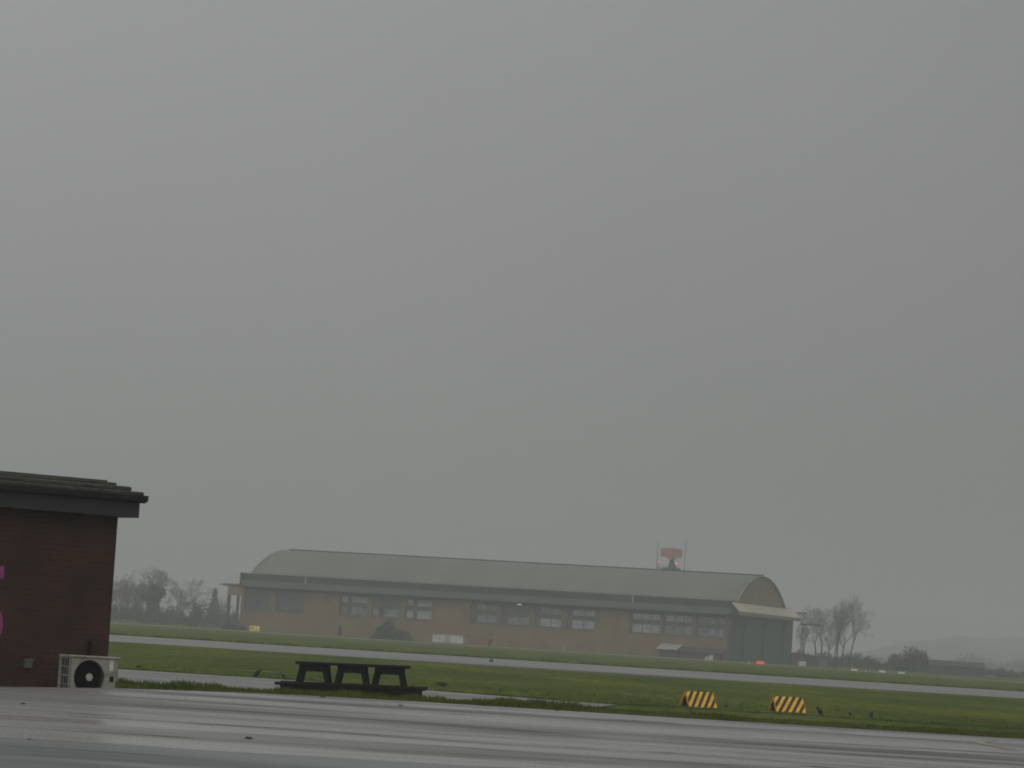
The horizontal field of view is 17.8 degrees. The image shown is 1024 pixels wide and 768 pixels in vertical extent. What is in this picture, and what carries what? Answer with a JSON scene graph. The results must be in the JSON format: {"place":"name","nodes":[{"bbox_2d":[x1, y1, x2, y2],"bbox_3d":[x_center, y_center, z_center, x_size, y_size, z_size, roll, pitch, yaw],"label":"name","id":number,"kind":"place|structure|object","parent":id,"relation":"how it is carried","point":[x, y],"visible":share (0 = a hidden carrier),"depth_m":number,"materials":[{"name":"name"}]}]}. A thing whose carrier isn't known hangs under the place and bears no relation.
{"place":"outdoors","nodes":[
{"label":"outdoors","id":0,"kind":"place"},
{"bbox_2d":[0,471,148,687],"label":"brick building","id":1,"kind":"structure","parent":0,"point":[58,535],"depth_m":47.60,"materials":[{"name":"brick"}]},
{"bbox_2d":[0,737,523,767],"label":"asphalt pavement","id":2,"kind":"structure","parent":0,"point":[26,753],"depth_m":23.13,"materials":[{"name":"grey asphalt"}]},
{"bbox_2d":[436,682,448,685],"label":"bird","id":3,"kind":"object","parent":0,"point":[442,683],"visible":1,"depth_m":79.63},
{"bbox_2d":[0,687,1023,767],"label":"apron","id":4,"kind":"object","parent":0,"point":[409,731],"visible":0.99,"depth_m":33.63,"materials":[{"name":"grey asphalt"}]},
{"bbox_2d":[57,654,120,687],"bbox_3d":[-6.134,4.255,47.450,0.839,0.637,0.346,7,-6,-38],"label":"air conditioner","id":5,"kind":"object","parent":4,"relation":"on","point":[80,671],"visible":0.88,"depth_m":47.31,"materials":[{"name":"beige paint"}]},
{"bbox_2d":[975,739,1014,749],"bbox_3d":[6.290,4.708,42.877,0.428,0.001,5.159,3,-4,6],"label":"yellow line","id":6,"kind":"object","parent":4,"relation":"on","point":[982,742],"visible":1,"depth_m":42.69,"materials":[{"name":"paint"}]},
{"bbox_2d":[0,0,1023,655],"label":"sky","id":7,"kind":"structure","parent":0,"point":[739,283],"materials":[{"name":"grey"}]},
{"bbox_2d":[108,617,1023,733],"bbox_3d":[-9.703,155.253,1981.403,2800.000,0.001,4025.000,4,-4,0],"label":"ground","id":8,"kind":"structure","parent":0,"point":[566,683],"depth_m":116.85,"materials":[{"name":"green plant"}]},
{"bbox_2d":[111,604,131,621],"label":"scrub bush","id":9,"kind":"object","parent":8,"relation":"on","point":[116,613],"visible":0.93,"depth_m":597.83,"materials":[{"name":"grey plant"}]},
{"bbox_2d":[111,588,133,620],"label":"bare tree","id":10,"kind":"object","parent":8,"relation":"on","point":[118,600],"visible":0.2,"depth_m":637.81,"materials":[{"name":"grey plant"}]},
{"bbox_2d":[112,579,148,621],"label":"bare tree","id":11,"kind":"object","parent":8,"relation":"on","point":[128,600],"visible":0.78,"depth_m":628.25,"materials":[{"name":"grey plant"}]},
{"bbox_2d":[132,584,160,622],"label":"bare tree","id":12,"kind":"object","parent":8,"relation":"on","point":[140,598],"visible":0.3,"depth_m":647.49,"materials":[{"name":"grey plant"}]},
{"bbox_2d":[116,567,178,623],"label":"bare tree","id":13,"kind":"object","parent":8,"relation":"on","point":[155,594],"visible":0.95,"depth_m":616.46,"materials":[{"name":"grey plant"}]},
{"bbox_2d":[154,606,174,624],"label":"scrub bush","id":14,"kind":"object","parent":8,"relation":"on","point":[161,617],"visible":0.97,"depth_m":607.97,"materials":[{"name":"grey plant"}]},
{"bbox_2d":[166,587,191,624],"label":"bare tree","id":15,"kind":"object","parent":8,"relation":"on","point":[178,595],"visible":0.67,"depth_m":653.41,"materials":[{"name":"grey plant"}]},
{"bbox_2d":[171,609,200,626],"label":"scrub bush","id":16,"kind":"object","parent":8,"relation":"on","point":[182,618],"visible":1,"depth_m":597.83,"materials":[{"name":"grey plant"}]},
{"bbox_2d":[172,578,226,626],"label":"bare tree","id":17,"kind":"object","parent":8,"relation":"on","point":[196,607],"visible":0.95,"depth_m":614.81,"materials":[{"name":"grey plant"}]},
{"bbox_2d":[188,607,216,626],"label":"scrub bush","id":18,"kind":"object","parent":8,"relation":"on","point":[204,620],"visible":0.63,"depth_m":637.84,"materials":[{"name":"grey plant"}]},
{"bbox_2d":[206,588,219,626],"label":"conifer","id":19,"kind":"object","parent":8,"relation":"on","point":[213,603],"visible":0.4,"depth_m":688.04,"materials":[{"name":"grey plant"}]},
{"bbox_2d":[207,599,234,617],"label":"bare tree","id":20,"kind":"object","parent":8,"relation":"on","point":[220,607],"visible":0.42,"depth_m":687.09,"materials":[{"name":"grey plant"}]},
{"bbox_2d":[220,624,245,630],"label":"bush","id":21,"kind":"object","parent":8,"relation":"on","point":[234,627],"visible":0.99,"depth_m":528.38,"materials":[{"name":"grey plant"}]},
{"bbox_2d":[249,626,259,630],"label":"airfield sign","id":22,"kind":"object","parent":8,"relation":"on","point":[254,628],"visible":0.93,"depth_m":486.41,"materials":[{"name":"yellow paint"}]},
{"bbox_2d":[253,669,262,676],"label":"bird","id":23,"kind":"object","parent":8,"relation":"on","point":[256,673],"visible":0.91,"depth_m":77.15},
{"bbox_2d":[337,625,341,636],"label":"bush","id":24,"kind":"object","parent":8,"relation":"on","point":[339,631],"visible":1,"depth_m":529.58,"materials":[{"name":"plant"}]},
{"bbox_2d":[373,619,397,639],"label":"bush","id":25,"kind":"object","parent":8,"relation":"on","point":[386,630],"visible":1,"depth_m":524.51,"materials":[{"name":"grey plant"}]},
{"bbox_2d":[395,630,411,640],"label":"bush","id":26,"kind":"object","parent":8,"relation":"on","point":[403,635],"visible":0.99,"depth_m":523.54,"materials":[{"name":"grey plant"}]},
{"bbox_2d":[432,634,466,644],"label":"storage cabin","id":27,"kind":"object","parent":8,"relation":"on","point":[445,638],"visible":0.96,"depth_m":520.73,"materials":[{"name":"white metal"}]},
{"bbox_2d":[445,636,449,642],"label":"door","id":28,"kind":"structure","parent":27,"relation":"in","point":[447,638],"depth_m":520.65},
{"bbox_2d":[475,638,492,645],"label":"skip","id":29,"kind":"object","parent":8,"relation":"on","point":[483,642],"visible":0.93,"depth_m":518.91,"materials":[{"name":"red paint"}]},
{"bbox_2d":[221,549,822,663],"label":"hangar","id":30,"kind":"structure","parent":8,"relation":"on","point":[593,609],"depth_m":527.13,"materials":[{"name":"metal"}]},
{"bbox_2d":[243,588,270,610],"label":"window","id":31,"kind":"structure","parent":30,"relation":"in","point":[256,599],"depth_m":537.05,"materials":[{"name":"grey glass"}]},
{"bbox_2d":[275,590,303,612],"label":"window","id":32,"kind":"structure","parent":30,"relation":"in","point":[287,601],"depth_m":535.35,"materials":[{"name":"grey glass"}]},
{"bbox_2d":[340,594,367,616],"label":"window","id":33,"kind":"structure","parent":30,"relation":"in","point":[351,604],"depth_m":531.83,"materials":[{"name":"grey glass"}]},
{"bbox_2d":[372,596,398,618],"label":"window","id":34,"kind":"structure","parent":30,"relation":"in","point":[383,606],"depth_m":530.15,"materials":[{"name":"grey glass"}]},
{"bbox_2d":[405,598,432,620],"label":"window","id":35,"kind":"structure","parent":30,"relation":"in","point":[416,608],"depth_m":528.34,"materials":[{"name":"grey glass"}]},
{"bbox_2d":[470,601,497,624],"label":"window","id":36,"kind":"structure","parent":30,"relation":"in","point":[481,612],"depth_m":524.87,"materials":[{"name":"grey glass"}]},
{"bbox_2d":[499,603,529,626],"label":"window","id":37,"kind":"structure","parent":30,"relation":"in","point":[511,614],"depth_m":523.20,"materials":[{"name":"grey glass"}]},
{"bbox_2d":[534,605,561,628],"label":"window","id":38,"kind":"structure","parent":30,"relation":"in","point":[545,616],"depth_m":521.42,"materials":[{"name":"grey glass"}]},
{"bbox_2d":[567,607,595,630],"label":"window","id":39,"kind":"structure","parent":30,"relation":"in","point":[578,618],"depth_m":519.77,"materials":[{"name":"grey glass"}]},
{"bbox_2d":[628,611,660,634],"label":"window","id":40,"kind":"structure","parent":30,"relation":"in","point":[641,622],"depth_m":516.48,"materials":[{"name":"grey glass"}]},
{"bbox_2d":[656,544,685,570],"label":"radar","id":41,"kind":"object","parent":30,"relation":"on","point":[671,554],"visible":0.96,"depth_m":618.95,"materials":[{"name":"red"}]},
{"bbox_2d":[661,613,692,636],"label":"window","id":42,"kind":"structure","parent":30,"relation":"in","point":[674,624],"depth_m":514.84,"materials":[{"name":"grey glass"}]},
{"bbox_2d":[694,615,724,638],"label":"window","id":43,"kind":"structure","parent":30,"relation":"in","point":[707,626],"depth_m":513.08,"materials":[{"name":"grey glass"}]},
{"bbox_2d":[731,615,742,661],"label":"hangar door","id":44,"kind":"structure","parent":30,"relation":"in","point":[737,629],"depth_m":516.10,"materials":[{"name":"metal"}]},
{"bbox_2d":[741,616,754,661],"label":"hangar door","id":45,"kind":"structure","parent":30,"relation":"in","point":[748,622],"depth_m":521.67,"materials":[{"name":"metal"}]},
{"bbox_2d":[752,618,763,661],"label":"hangar door","id":46,"kind":"structure","parent":30,"relation":"in","point":[758,624],"depth_m":529.24,"materials":[{"name":"metal"}]},
{"bbox_2d":[761,618,773,662],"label":"hangar door","id":47,"kind":"structure","parent":30,"relation":"in","point":[768,624],"depth_m":534.57,"materials":[{"name":"metal"}]},
{"bbox_2d":[772,620,782,663],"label":"hangar door","id":48,"kind":"structure","parent":30,"relation":"in","point":[778,625],"depth_m":542.06,"materials":[{"name":"metal"}]},
{"bbox_2d":[781,620,792,663],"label":"hangar door","id":49,"kind":"structure","parent":30,"relation":"in","point":[787,631],"depth_m":547.38,"materials":[{"name":"metal"}]},
{"bbox_2d":[109,635,1023,697],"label":"runway","id":50,"kind":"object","parent":8,"relation":"on","point":[561,666],"visible":0.86,"depth_m":174.96,"materials":[{"name":"grey asphalt"}]},
{"bbox_2d":[115,677,1023,738],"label":"verge","id":51,"kind":"structure","parent":8,"relation":"on","point":[694,716],"depth_m":47.76,"materials":[{"name":"green plant"}]},
{"bbox_2d":[274,661,427,696],"bbox_3d":[-2.456,4.679,50.378,2.290,0.765,1.620,2,-4,0],"label":"picnic table","id":52,"kind":"object","parent":51,"relation":"on","point":[327,684],"visible":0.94,"depth_m":50.00,"materials":[{"name":"black wood"}]},
{"bbox_2d":[235,649,1023,698],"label":"muddy margin","id":53,"kind":"object","parent":8,"relation":"on","point":[635,674],"visible":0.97,"depth_m":150.13,"materials":[{"name":"brown soil"}]},
{"bbox_2d":[656,643,682,657],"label":"shed","id":54,"kind":"structure","parent":8,"relation":"on","point":[669,650],"depth_m":511.48,"materials":[{"name":"grey metal"}]},
{"bbox_2d":[663,650,667,656],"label":"door","id":55,"kind":"structure","parent":54,"relation":"in","point":[665,652],"depth_m":511.46,"materials":[{"name":"grey metal"}]},
{"bbox_2d":[679,691,716,707],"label":"striped barrier","id":56,"kind":"object","parent":8,"relation":"on","point":[697,699],"visible":0.94,"depth_m":74.07,"materials":[{"name":"yellow plastic"}]},
{"bbox_2d":[679,647,724,660],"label":"annex","id":57,"kind":"object","parent":8,"relation":"on","point":[694,653],"visible":0.95,"depth_m":510.92,"materials":[{"name":"grey metal"}]},
{"bbox_2d":[768,696,805,712],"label":"striped barrier","id":58,"kind":"object","parent":8,"relation":"on","point":[787,704],"visible":0.97,"depth_m":74.84,"materials":[{"name":"yellow plastic"}]},
{"bbox_2d":[790,653,805,664],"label":"dark cabin","id":59,"kind":"object","parent":8,"relation":"on","point":[796,658],"visible":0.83,"depth_m":518.39,"materials":[{"name":"metal"}]},
{"bbox_2d":[795,656,800,664],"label":"door","id":60,"kind":"structure","parent":59,"relation":"in","point":[798,658],"depth_m":518.37,"materials":[{"name":"grey metal"}]},
{"bbox_2d":[798,661,805,666],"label":"equipment box","id":61,"kind":"object","parent":8,"relation":"on","point":[801,663],"visible":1,"depth_m":468.52,"materials":[{"name":"white paint"}]},
{"bbox_2d":[795,622,810,651],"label":"bare tree","id":62,"kind":"object","parent":8,"relation":"on","point":[807,630],"visible":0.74,"depth_m":607.96,"materials":[{"name":"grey plant"}]},
{"bbox_2d":[805,655,828,667],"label":"shelter","id":63,"kind":"object","parent":8,"relation":"on","point":[815,661],"visible":0.88,"depth_m":498.49,"materials":[{"name":"green paint"}]},
{"bbox_2d":[815,707,822,714],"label":"bird","id":64,"kind":"object","parent":8,"relation":"on","point":[819,710],"visible":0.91,"depth_m":73.36},
{"bbox_2d":[797,604,843,655],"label":"bare tree","id":65,"kind":"object","parent":8,"relation":"on","point":[821,622],"visible":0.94,"depth_m":599.15,"materials":[{"name":"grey plant"}]},
{"bbox_2d":[818,623,847,665],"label":"bare tree","id":66,"kind":"object","parent":8,"relation":"on","point":[828,643],"visible":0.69,"depth_m":637.71,"materials":[{"name":"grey plant"}]},
{"bbox_2d":[824,593,873,666],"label":"bare tree","id":67,"kind":"object","parent":8,"relation":"on","point":[838,631],"visible":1,"depth_m":598.49,"materials":[{"name":"grey plant"}]},
{"bbox_2d":[793,649,926,671],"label":"hedge","id":68,"kind":"object","parent":8,"relation":"on","point":[876,664],"visible":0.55,"depth_m":558.05,"materials":[{"name":"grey plant"}]},
{"bbox_2d":[854,653,869,667],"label":"scrub bush","id":69,"kind":"object","parent":8,"relation":"on","point":[860,657],"visible":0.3,"depth_m":588.20,"materials":[{"name":"grey plant"}]},
{"bbox_2d":[847,596,878,665],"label":"bare tree","id":70,"kind":"object","parent":8,"relation":"on","point":[854,634],"visible":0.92,"depth_m":603.62,"materials":[{"name":"grey plant"}]},
{"bbox_2d":[886,645,929,672],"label":"rounded bush","id":71,"kind":"object","parent":8,"relation":"on","point":[913,661],"visible":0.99,"depth_m":542.71,"materials":[{"name":"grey plant"}]},
{"bbox_2d":[838,652,1023,673],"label":"woods","id":72,"kind":"object","parent":8,"relation":"on","point":[1016,666],"visible":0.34,"depth_m":1318.22,"materials":[{"name":"grey plant"}]},
{"bbox_2d":[984,667,1023,677],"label":"scrub bush","id":73,"kind":"object","parent":8,"relation":"on","point":[1000,673],"visible":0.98,"depth_m":557.90,"materials":[{"name":"grey plant"}]},
{"bbox_2d":[110,633,1023,691],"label":"grass","id":74,"kind":"structure","parent":0,"point":[542,660],"depth_m":204.65,"materials":[{"name":"green plant"}]},
{"bbox_2d":[117,669,1017,729],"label":"path","id":75,"kind":"structure","parent":0,"point":[243,682],"depth_m":69.68,"materials":[{"name":"grey asphalt"}]},
{"bbox_2d":[117,623,1023,682],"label":"perimeter road","id":76,"kind":"structure","parent":0,"point":[568,651],"depth_m":486.84,"materials":[{"name":"grey asphalt"}]},
{"bbox_2d":[827,636,1023,671],"bbox_3d":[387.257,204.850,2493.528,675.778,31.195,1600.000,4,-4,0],"label":"hills","id":77,"kind":"structure","parent":0,"point":[1005,649],"depth_m":2324.47,"materials":[{"name":"grey"}]},
{"bbox_2d":[925,659,985,676],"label":"barn","id":78,"kind":"structure","parent":0,"point":[959,668],"depth_m":518.42,"materials":[{"name":"metal"}]},
{"bbox_2d":[951,668,958,675],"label":"door","id":79,"kind":"structure","parent":78,"relation":"in","point":[955,671],"depth_m":518.37,"materials":[{"name":"grey metal"}]}
]}

